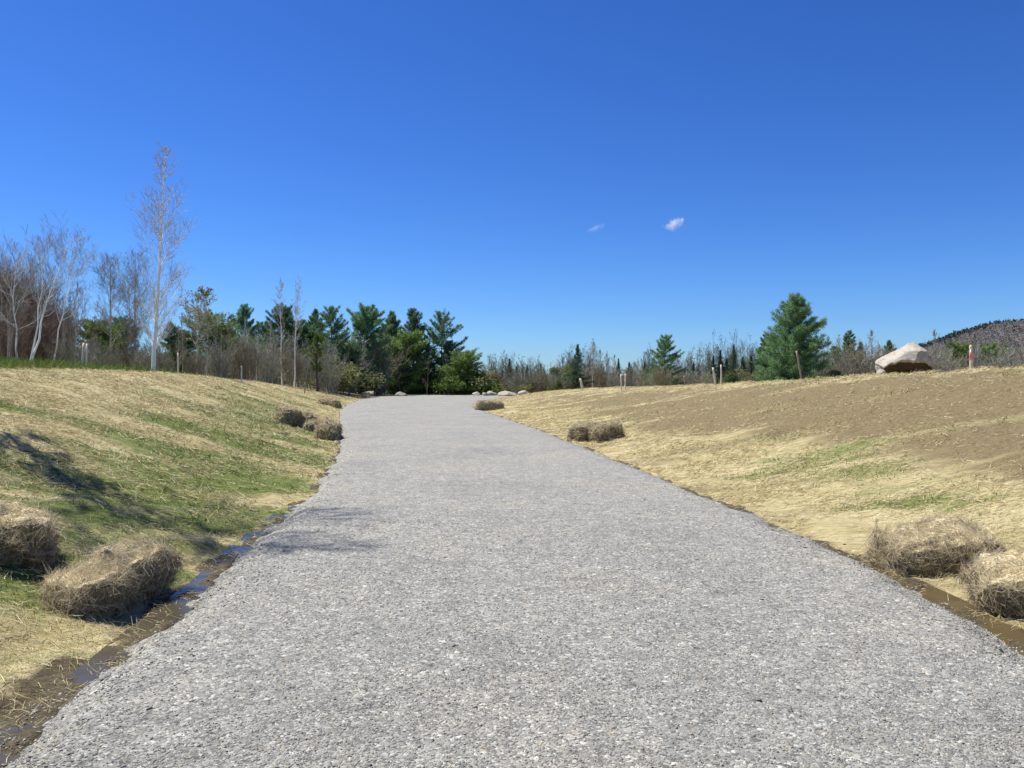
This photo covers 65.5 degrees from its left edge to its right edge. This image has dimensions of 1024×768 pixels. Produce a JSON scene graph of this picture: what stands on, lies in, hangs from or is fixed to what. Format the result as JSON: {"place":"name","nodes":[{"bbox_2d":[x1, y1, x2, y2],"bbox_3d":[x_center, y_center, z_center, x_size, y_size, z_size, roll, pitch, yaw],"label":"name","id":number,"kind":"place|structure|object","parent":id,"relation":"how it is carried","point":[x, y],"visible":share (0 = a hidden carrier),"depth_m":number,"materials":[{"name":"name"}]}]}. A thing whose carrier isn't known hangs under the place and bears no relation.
{"place":"outdoors","nodes":[
{"label":"outdoors","id":0,"kind":"place"},
{"bbox_2d":[0,506,295,767],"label":"ditch water","id":1,"kind":"structure","parent":0,"point":[82,674],"depth_m":5.68,"materials":[{"name":"liquid"}]},
{"bbox_2d":[0,367,1023,766],"bbox_3d":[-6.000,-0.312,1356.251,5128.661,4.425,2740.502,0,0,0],"label":"ground","id":2,"kind":"structure","parent":0,"point":[940,461],"depth_m":12.14,"materials":[{"name":"plant"}]},
{"bbox_2d":[10,271,26,359],"bbox_3d":[-30.965,-3.819,50.051,0.974,6.573,0.854,0,0,-35],"label":"bare sapling","id":3,"kind":"object","parent":2,"relation":"on","point":[19,327],"visible":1,"depth_m":50.10,"materials":[{"name":"grey plant"}]},
{"bbox_2d":[0,244,45,353],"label":"bare thicket","id":4,"kind":"object","parent":2,"relation":"on","point":[3,282],"visible":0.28,"depth_m":61.89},
{"bbox_2d":[0,286,50,361],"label":"bare thicket","id":5,"kind":"object","parent":2,"relation":"on","point":[3,345],"visible":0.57,"depth_m":55.82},
{"bbox_2d":[0,232,54,355],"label":"birch tree","id":6,"kind":"object","parent":2,"relation":"on","point":[15,271],"visible":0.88,"depth_m":53.34,"materials":[{"name":"grey plant"}]},
{"bbox_2d":[2,306,64,363],"bbox_3d":[-34.567,-3.126,58.239,3.967,5.322,3.982,0,0,-18],"label":"bare thicket","id":7,"kind":"object","parent":2,"relation":"on","point":[47,333],"visible":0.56,"depth_m":57.74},
{"bbox_2d":[0,495,70,571],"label":"hay bale","id":8,"kind":"object","parent":2,"relation":"on","point":[28,534],"visible":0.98,"depth_m":6.37},
{"bbox_2d":[0,253,76,358],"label":"bare thicket","id":9,"kind":"object","parent":2,"relation":"on","point":[36,303],"visible":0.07,"depth_m":66.27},
{"bbox_2d":[0,242,77,357],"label":"bare thicket","id":10,"kind":"object","parent":2,"relation":"on","point":[31,295],"visible":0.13,"depth_m":63.82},
{"bbox_2d":[15,210,91,359],"bbox_3d":[-28.252,-5.678,48.841,4.195,10.387,4.590,0,0,-17],"label":"birch tree","id":11,"kind":"object","parent":2,"relation":"on","point":[33,351],"visible":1,"depth_m":48.42,"materials":[{"name":"white plant"}]},
{"bbox_2d":[31,295,91,360],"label":"bare thicket","id":12,"kind":"object","parent":2,"relation":"on","point":[72,333],"visible":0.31,"depth_m":65.22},
{"bbox_2d":[19,263,103,355],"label":"bare thicket","id":13,"kind":"object","parent":2,"relation":"on","point":[58,304],"visible":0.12,"depth_m":68.33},
{"bbox_2d":[30,233,100,358],"bbox_3d":[-28.632,-5.052,50.918,4.687,9.242,3.802,0,0,-14],"label":"birch tree","id":14,"kind":"object","parent":2,"relation":"on","point":[76,271],"visible":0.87,"depth_m":50.86,"materials":[{"name":"grey plant"}]},
{"bbox_2d":[42,337,89,363],"bbox_3d":[-25.878,-1.659,46.076,2.277,2.443,1.661,0,0,0],"label":"bare bush","id":15,"kind":"object","parent":2,"relation":"on","point":[64,354],"visible":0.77,"depth_m":45.84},
{"bbox_2d":[69,283,82,361],"bbox_3d":[-29.974,-3.728,54.614,0.996,6.619,0.990,0,0,42],"label":"bare sapling","id":16,"kind":"object","parent":2,"relation":"on","point":[75,327],"visible":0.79,"depth_m":54.56,"materials":[{"name":"grey plant"}]},
{"bbox_2d":[77,333,113,364],"bbox_3d":[-31.355,-2.076,60.048,2.916,3.614,2.338,0,0,38],"label":"bare bush","id":17,"kind":"object","parent":2,"relation":"on","point":[92,349],"visible":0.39,"depth_m":59.80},
{"bbox_2d":[73,318,131,365],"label":"pine tree","id":18,"kind":"object","parent":2,"relation":"on","point":[104,336],"visible":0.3,"depth_m":79.19,"materials":[{"name":"green plant"}]},
{"bbox_2d":[93,341,123,367],"bbox_3d":[-28.418,-1.700,56.105,2.010,2.700,2.229,0,0,-31],"label":"bare bush","id":19,"kind":"object","parent":2,"relation":"on","point":[107,359],"visible":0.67,"depth_m":55.98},
{"bbox_2d":[78,245,144,361],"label":"bare tree","id":20,"kind":"object","parent":2,"relation":"on","point":[111,278],"visible":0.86,"depth_m":65.92,"materials":[{"name":"grey plant"}]},
{"bbox_2d":[29,530,194,618],"bbox_3d":[-3.172,1.572,6.314,0.914,0.717,1.381,2,14,16],"label":"hay bale","id":21,"kind":"object","parent":2,"relation":"on","point":[110,579],"visible":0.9,"depth_m":6.13},
{"bbox_2d":[106,315,138,366],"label":"pine tree","id":22,"kind":"object","parent":2,"relation":"on","point":[117,322],"visible":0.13,"depth_m":83.57,"materials":[{"name":"green plant"}]},
{"bbox_2d":[103,336,146,367],"bbox_3d":[-30.062,-1.948,61.899,3.298,3.539,2.406,0,0,-26],"label":"bare bush","id":23,"kind":"object","parent":2,"relation":"on","point":[127,352],"visible":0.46,"depth_m":61.97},
{"bbox_2d":[109,248,168,364],"bbox_3d":[-30.364,-5.681,64.420,3.924,11.293,5.273,0,0,0],"label":"bare tree","id":24,"kind":"object","parent":2,"relation":"on","point":[134,334],"visible":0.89,"depth_m":63.76,"materials":[{"name":"grey plant"}]},
{"bbox_2d":[127,345,157,370],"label":"bare bush","id":25,"kind":"object","parent":2,"relation":"on","point":[140,362],"visible":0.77,"depth_m":57.92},
{"bbox_2d":[130,338,173,368],"bbox_3d":[-29.389,-1.932,64.099,2.647,3.800,3.560,0,0,27],"label":"bare bush","id":26,"kind":"object","parent":2,"relation":"on","point":[150,347],"visible":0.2,"depth_m":63.95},
{"bbox_2d":[122,142,198,369],"bbox_3d":[-22.573,-7.994,52.228,4.950,15.569,5.316,0,0,0],"label":"birch tree","id":27,"kind":"object","parent":2,"relation":"on","point":[156,316],"visible":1,"depth_m":51.89,"materials":[{"name":"grey plant"}]},
{"bbox_2d":[147,341,182,370],"bbox_3d":[-25.289,-1.742,57.942,2.561,3.102,2.310,0,0,33],"label":"bare bush","id":28,"kind":"object","parent":2,"relation":"on","point":[159,364],"visible":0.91,"depth_m":57.89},
{"bbox_2d":[156,321,190,372],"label":"pine tree","id":29,"kind":"object","parent":2,"relation":"on","point":[172,339],"visible":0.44,"depth_m":83.70,"materials":[{"name":"green plant"}]},
{"bbox_2d":[170,329,203,372],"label":"pine tree","id":30,"kind":"object","parent":2,"relation":"on","point":[189,343],"visible":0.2,"depth_m":85.66,"materials":[{"name":"green plant"}]},
{"bbox_2d":[179,349,207,374],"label":"bare bush","id":31,"kind":"object","parent":2,"relation":"on","point":[199,361],"visible":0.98,"depth_m":57.96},
{"bbox_2d":[178,285,228,374],"bbox_3d":[-23.558,-3.711,60.471,3.596,7.500,4.447,0,0,0],"label":"birch tree","id":32,"kind":"object","parent":2,"relation":"on","point":[206,294],"visible":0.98,"depth_m":60.02,"materials":[{"name":"green plant"}]},
{"bbox_2d":[189,343,229,376],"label":"bare bush","id":33,"kind":"object","parent":2,"relation":"on","point":[210,372],"visible":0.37,"depth_m":65.95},
{"bbox_2d":[174,306,259,378],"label":"pine tree","id":34,"kind":"object","parent":2,"relation":"on","point":[219,330],"visible":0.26,"depth_m":87.25,"materials":[{"name":"green plant"}]},
{"bbox_2d":[208,344,235,378],"bbox_3d":[-22.718,-1.644,61.962,2.703,3.350,2.167,0,0,-14],"label":"bare bush","id":35,"kind":"object","parent":2,"relation":"on","point":[219,367],"visible":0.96,"depth_m":61.76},
{"bbox_2d":[204,328,249,378],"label":"bare bush","id":36,"kind":"object","parent":2,"relation":"on","point":[230,372],"visible":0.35,"depth_m":69.55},
{"bbox_2d":[228,335,263,380],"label":"bare bush","id":37,"kind":"object","parent":2,"relation":"on","point":[248,369],"visible":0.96,"depth_m":65.62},
{"bbox_2d":[233,303,264,379],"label":"pine tree","id":38,"kind":"object","parent":2,"relation":"on","point":[244,309],"visible":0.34,"depth_m":99.56,"materials":[{"name":"green plant"}]},
{"bbox_2d":[240,331,276,381],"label":"bare bush","id":39,"kind":"object","parent":2,"relation":"on","point":[258,375],"visible":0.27,"depth_m":71.08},
{"bbox_2d":[243,320,287,384],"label":"pine tree","id":40,"kind":"object","parent":2,"relation":"on","point":[266,323],"visible":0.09,"depth_m":107.28,"materials":[{"name":"green plant"}]},
{"bbox_2d":[249,339,288,383],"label":"bare bush","id":41,"kind":"object","parent":2,"relation":"on","point":[272,369],"visible":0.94,"depth_m":67.97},
{"bbox_2d":[273,277,286,384],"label":"birch tree","id":42,"kind":"object","parent":2,"relation":"on","point":[280,311],"visible":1,"depth_m":75.90,"materials":[{"name":"grey plant"}]},
{"bbox_2d":[259,302,303,382],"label":"pine tree","id":43,"kind":"object","parent":2,"relation":"on","point":[287,315],"visible":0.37,"depth_m":103.08,"materials":[{"name":"green plant"}]},
{"bbox_2d":[260,328,308,386],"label":"bare bush","id":44,"kind":"object","parent":2,"relation":"on","point":[282,350],"visible":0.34,"depth_m":79.78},
{"bbox_2d":[274,404,304,426],"bbox_3d":[-7.250,1.122,25.811,1.129,0.978,1.107,7,-5,-40],"label":"hay bale","id":45,"kind":"object","parent":2,"relation":"on","point":[288,415],"visible":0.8,"depth_m":25.56},
{"bbox_2d":[277,344,306,388],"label":"bare bush","id":46,"kind":"object","parent":2,"relation":"on","point":[291,368],"visible":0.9,"depth_m":73.73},
{"bbox_2d":[291,275,306,386],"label":"birch tree","id":47,"kind":"object","parent":2,"relation":"on","point":[297,313],"visible":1,"depth_m":71.98,"materials":[{"name":"grey plant"}]},
{"bbox_2d":[287,338,318,388],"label":"bare bush","id":48,"kind":"object","parent":2,"relation":"on","point":[308,373],"visible":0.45,"depth_m":81.85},
{"bbox_2d":[284,319,321,386],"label":"pine tree","id":49,"kind":"object","parent":2,"relation":"on","point":[304,328],"visible":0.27,"depth_m":105.09,"materials":[{"name":"green plant"}]},
{"bbox_2d":[298,409,318,427],"bbox_3d":[-6.872,1.241,26.252,1.077,1.008,1.372,7,-9,-29],"label":"hay bale","id":50,"kind":"object","parent":2,"relation":"on","point":[308,415],"visible":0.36,"depth_m":25.93},
{"bbox_2d":[301,307,329,388],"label":"pine tree","id":51,"kind":"object","parent":2,"relation":"on","point":[314,314],"visible":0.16,"depth_m":107.62,"materials":[{"name":"green plant"}]},
{"bbox_2d":[297,416,334,431],"bbox_3d":[-6.237,1.450,25.663,1.338,0.966,1.072,-3,1,-20],"label":"hay bale","id":52,"kind":"object","parent":2,"relation":"on","point":[310,424],"visible":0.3,"depth_m":25.39},
{"bbox_2d":[301,333,331,391],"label":"leafy tree","id":53,"kind":"object","parent":2,"relation":"on","point":[318,347],"visible":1,"depth_m":78.03,"materials":[{"name":"green plant"}]},
{"bbox_2d":[279,347,366,394],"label":"green bush","id":54,"kind":"object","parent":2,"relation":"on","point":[350,378],"visible":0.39,"depth_m":89.40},
{"bbox_2d":[305,338,342,391],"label":"bare bush","id":55,"kind":"object","parent":2,"relation":"on","point":[320,388],"visible":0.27,"depth_m":85.82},
{"bbox_2d":[307,305,350,381],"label":"pine tree","id":56,"kind":"object","parent":2,"relation":"on","point":[337,326],"visible":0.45,"depth_m":97.48,"materials":[{"name":"green plant"}]},
{"bbox_2d":[313,419,345,439],"bbox_3d":[-5.554,1.498,24.134,1.035,0.983,1.256,0,-6,10],"label":"hay bale","id":57,"kind":"object","parent":2,"relation":"on","point":[325,430],"visible":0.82,"depth_m":23.79},
{"bbox_2d":[317,396,341,407],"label":"hay bale","id":58,"kind":"object","parent":2,"relation":"on","point":[331,402],"visible":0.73,"depth_m":52.89},
{"bbox_2d":[313,349,350,394],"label":"bare bush","id":59,"kind":"object","parent":2,"relation":"on","point":[329,377],"visible":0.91,"depth_m":81.82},
{"bbox_2d":[321,331,379,393],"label":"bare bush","id":60,"kind":"object","parent":2,"relation":"on","point":[360,356],"visible":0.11,"depth_m":109.92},
{"bbox_2d":[339,343,367,392],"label":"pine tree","id":61,"kind":"object","parent":2,"relation":"on","point":[352,348],"visible":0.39,"depth_m":99.59,"materials":[{"name":"green plant"}]},
{"bbox_2d":[334,365,386,393],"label":"green bush","id":62,"kind":"object","parent":2,"relation":"on","point":[371,382],"visible":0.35,"depth_m":106.17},
{"bbox_2d":[329,328,401,394],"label":"leafy tree","id":63,"kind":"object","parent":2,"relation":"on","point":[374,342],"visible":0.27,"depth_m":111.74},
{"bbox_2d":[345,302,393,390],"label":"pine tree","id":64,"kind":"object","parent":2,"relation":"on","point":[364,319],"visible":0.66,"depth_m":110.94,"materials":[{"name":"green plant"}]},
{"bbox_2d":[357,334,411,394],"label":"bare bush","id":65,"kind":"object","parent":2,"relation":"on","point":[395,359],"visible":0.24,"depth_m":113.35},
{"bbox_2d":[379,311,412,388],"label":"pine tree","id":66,"kind":"object","parent":2,"relation":"on","point":[391,318],"visible":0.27,"depth_m":122.65,"materials":[{"name":"green plant"}]},
{"bbox_2d":[383,329,433,394],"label":"pine tree","id":67,"kind":"object","parent":2,"relation":"on","point":[404,338],"visible":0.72,"depth_m":119.64,"materials":[{"name":"green plant"}]},
{"bbox_2d":[396,308,438,381],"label":"pine tree","id":68,"kind":"object","parent":2,"relation":"on","point":[412,314],"visible":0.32,"depth_m":124.27,"materials":[{"name":"green plant"}]},
{"bbox_2d":[408,370,457,394],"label":"green bush","id":69,"kind":"object","parent":2,"relation":"on","point":[429,380],"visible":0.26,"depth_m":121.29,"materials":[{"name":"green plant"}]},
{"bbox_2d":[414,308,467,393],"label":"pine tree","id":70,"kind":"object","parent":2,"relation":"on","point":[442,335],"visible":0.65,"depth_m":125.22,"materials":[{"name":"green plant"}]},
{"bbox_2d":[433,339,459,373],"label":"pine tree","id":71,"kind":"object","parent":2,"relation":"on","point":[448,345],"visible":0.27,"depth_m":124.25,"materials":[{"name":"green plant"}]},
{"bbox_2d":[428,364,481,394],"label":"green bush","id":72,"kind":"object","parent":2,"relation":"on","point":[438,375],"visible":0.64,"depth_m":118.14,"materials":[{"name":"green plant"}]},
{"bbox_2d":[436,348,485,394],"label":"leafy tree","id":73,"kind":"object","parent":2,"relation":"on","point":[465,357],"visible":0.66,"depth_m":119.77,"materials":[{"name":"green plant"}]},
{"bbox_2d":[428,361,504,394],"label":"green bush","id":74,"kind":"object","parent":2,"relation":"on","point":[437,387],"visible":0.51,"depth_m":118.56,"materials":[{"name":"green plant"}]},
{"bbox_2d":[436,370,496,394],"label":"green bush","id":75,"kind":"object","parent":2,"relation":"on","point":[488,383],"visible":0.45,"depth_m":118.95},
{"bbox_2d":[473,399,504,410],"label":"hay bale","id":76,"kind":"object","parent":2,"relation":"on","point":[483,405],"visible":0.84,"depth_m":48.94},
{"bbox_2d":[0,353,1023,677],"bbox_3d":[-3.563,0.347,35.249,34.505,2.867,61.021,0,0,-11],"label":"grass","id":77,"kind":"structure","parent":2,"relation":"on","point":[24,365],"depth_m":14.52,"materials":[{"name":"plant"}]},
{"bbox_2d":[0,364,1023,767],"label":"straw","id":78,"kind":"object","parent":2,"relation":"on","point":[138,382],"visible":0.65,"depth_m":14.08,"materials":[{"name":"plant"}]},
{"bbox_2d":[515,379,548,392],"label":"green bush","id":79,"kind":"object","parent":2,"relation":"on","point":[530,388],"visible":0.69,"depth_m":132.85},
{"bbox_2d":[531,370,556,391],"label":"bare bush","id":80,"kind":"object","parent":2,"relation":"on","point":[539,383],"visible":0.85,"depth_m":131.73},
{"bbox_2d":[81,328,1023,394],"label":"wood","id":81,"kind":"object","parent":2,"relation":"on","point":[707,360],"visible":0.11,"depth_m":161.02,"materials":[{"name":"brown plant"}]},
{"bbox_2d":[559,344,593,389],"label":"spruce tree","id":82,"kind":"object","parent":2,"relation":"on","point":[577,370],"visible":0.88,"depth_m":111.79,"materials":[{"name":"green plant"}]},
{"bbox_2d":[565,418,599,441],"bbox_3d":[2.165,1.462,23.519,1.272,0.983,1.165,-17,10,-34],"label":"hay bale","id":83,"kind":"object","parent":2,"relation":"on","point":[577,431],"visible":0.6,"depth_m":23.25},
{"bbox_2d":[586,364,612,387],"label":"bare bush","id":84,"kind":"object","parent":2,"relation":"on","point":[596,380],"visible":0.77,"depth_m":119.48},
{"bbox_2d":[584,420,625,442],"bbox_3d":[2.682,1.490,23.112,1.309,0.983,1.002,-12,4,-20],"label":"hay bale","id":85,"kind":"object","parent":2,"relation":"on","point":[597,432],"visible":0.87,"depth_m":22.90},
{"bbox_2d":[604,368,624,386],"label":"bare bush","id":86,"kind":"object","parent":2,"relation":"on","point":[611,379],"visible":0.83,"depth_m":117.83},
{"bbox_2d":[616,366,645,386],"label":"bare bush","id":87,"kind":"object","parent":2,"relation":"on","point":[628,381],"visible":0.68,"depth_m":117.50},
{"bbox_2d":[630,366,654,386],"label":"bare bush","id":88,"kind":"object","parent":2,"relation":"on","point":[644,383],"visible":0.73,"depth_m":115.55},
{"bbox_2d":[650,364,674,385],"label":"bare bush","id":89,"kind":"object","parent":2,"relation":"on","point":[658,377],"visible":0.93,"depth_m":103.42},
{"bbox_2d":[645,334,685,385],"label":"pine tree","id":90,"kind":"object","parent":2,"relation":"on","point":[665,348],"visible":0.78,"depth_m":107.49,"materials":[{"name":"green plant"}]},
{"bbox_2d":[722,344,740,382],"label":"spruce tree","id":91,"kind":"object","parent":2,"relation":"on","point":[734,358],"visible":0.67,"depth_m":117.87,"materials":[{"name":"green plant"}]},
{"bbox_2d":[751,334,775,380],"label":"pine tree","id":92,"kind":"object","parent":2,"relation":"on","point":[761,349],"visible":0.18,"depth_m":84.02,"materials":[{"name":"green plant"}]},
{"bbox_2d":[751,291,832,380],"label":"pine tree","id":93,"kind":"object","parent":2,"relation":"on","point":[794,333],"visible":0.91,"depth_m":73.25,"materials":[{"name":"green plant"}]},
{"bbox_2d":[814,345,865,376],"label":"bare bush","id":94,"kind":"object","parent":2,"relation":"on","point":[841,367],"visible":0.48,"depth_m":81.53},
{"bbox_2d":[840,330,856,370],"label":"pine tree","id":95,"kind":"object","parent":2,"relation":"on","point":[846,336],"visible":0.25,"depth_m":95.69,"materials":[{"name":"green plant"}]},
{"bbox_2d":[813,337,887,375],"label":"bare bush","id":96,"kind":"object","parent":2,"relation":"on","point":[852,354],"visible":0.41,"depth_m":82.93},
{"bbox_2d":[832,345,884,374],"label":"bare bush","id":97,"kind":"object","parent":2,"relation":"on","point":[866,367],"visible":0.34,"depth_m":82.23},
{"bbox_2d":[875,342,934,373],"bbox_3d":[12.852,-0.758,26.035,1.740,1.236,1.281,0,0,0],"label":"boulder","id":98,"kind":"object","parent":2,"relation":"on","point":[911,357],"visible":0.75,"depth_m":25.67,"materials":[{"name":"stone"}]},
{"bbox_2d":[858,506,1018,578],"bbox_3d":[3.971,1.558,7.474,1.406,0.729,0.995,-3,15,-6],"label":"hay bale","id":99,"kind":"object","parent":2,"relation":"on","point":[937,544],"visible":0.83,"depth_m":7.23},
{"bbox_2d":[918,344,964,372],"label":"bare bush","id":100,"kind":"object","parent":2,"relation":"on","point":[945,366],"visible":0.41,"depth_m":70.12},
{"bbox_2d":[933,347,973,370],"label":"bare bush","id":101,"kind":"object","parent":2,"relation":"on","point":[963,363],"visible":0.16,"depth_m":71.50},
{"bbox_2d":[939,342,984,369],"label":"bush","id":102,"kind":"object","parent":2,"relation":"on","point":[958,348],"visible":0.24,"depth_m":118.83,"materials":[{"name":"green plant"}]},
{"bbox_2d":[952,541,1023,619],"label":"hay bale","id":103,"kind":"object","parent":2,"relation":"on","point":[994,581],"visible":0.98,"depth_m":6.05},
{"bbox_2d":[961,350,1020,368],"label":"bare bush","id":104,"kind":"object","parent":2,"relation":"on","point":[992,363],"visible":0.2,"depth_m":70.34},
{"bbox_2d":[972,340,1011,366],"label":"bush","id":105,"kind":"object","parent":2,"relation":"on","point":[987,348],"visible":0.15,"depth_m":123.64,"materials":[{"name":"green plant"}]},
{"bbox_2d":[983,343,1023,367],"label":"bare bush","id":106,"kind":"object","parent":2,"relation":"on","point":[1015,354],"visible":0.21,"depth_m":71.29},
{"bbox_2d":[997,349,1023,368],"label":"bare bush","id":107,"kind":"object","parent":2,"relation":"on","point":[1008,364],"visible":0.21,"depth_m":70.51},
{"bbox_2d":[0,0,1023,377],"label":"sky","id":108,"kind":"structure","parent":0,"point":[549,176],"materials":[{"name":"blue"}]},
{"bbox_2d":[0,394,1023,767],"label":"gravel road","id":109,"kind":"structure","parent":0,"point":[422,450],"depth_m":5.12,"materials":[{"name":"gravel"}]},
{"bbox_2d":[868,566,1023,655],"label":"ditch water","id":110,"kind":"structure","parent":0,"point":[934,595],"depth_m":6.10,"materials":[{"name":"liquid"}]},
{"bbox_2d":[937,324,1023,352],"bbox_3d":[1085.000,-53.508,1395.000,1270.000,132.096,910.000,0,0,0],"label":"hill","id":111,"kind":"structure","parent":0,"point":[1000,339],"depth_m":1264.76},
{"bbox_2d":[873,318,1023,358],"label":"hill conifers","id":112,"kind":"object","parent":111,"relation":"on","point":[959,332],"visible":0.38,"depth_m":1403.02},
{"bbox_2d":[923,320,1023,366],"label":"hill hardwoods","id":113,"kind":"object","parent":111,"relation":"on","point":[981,333],"visible":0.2,"depth_m":1299.02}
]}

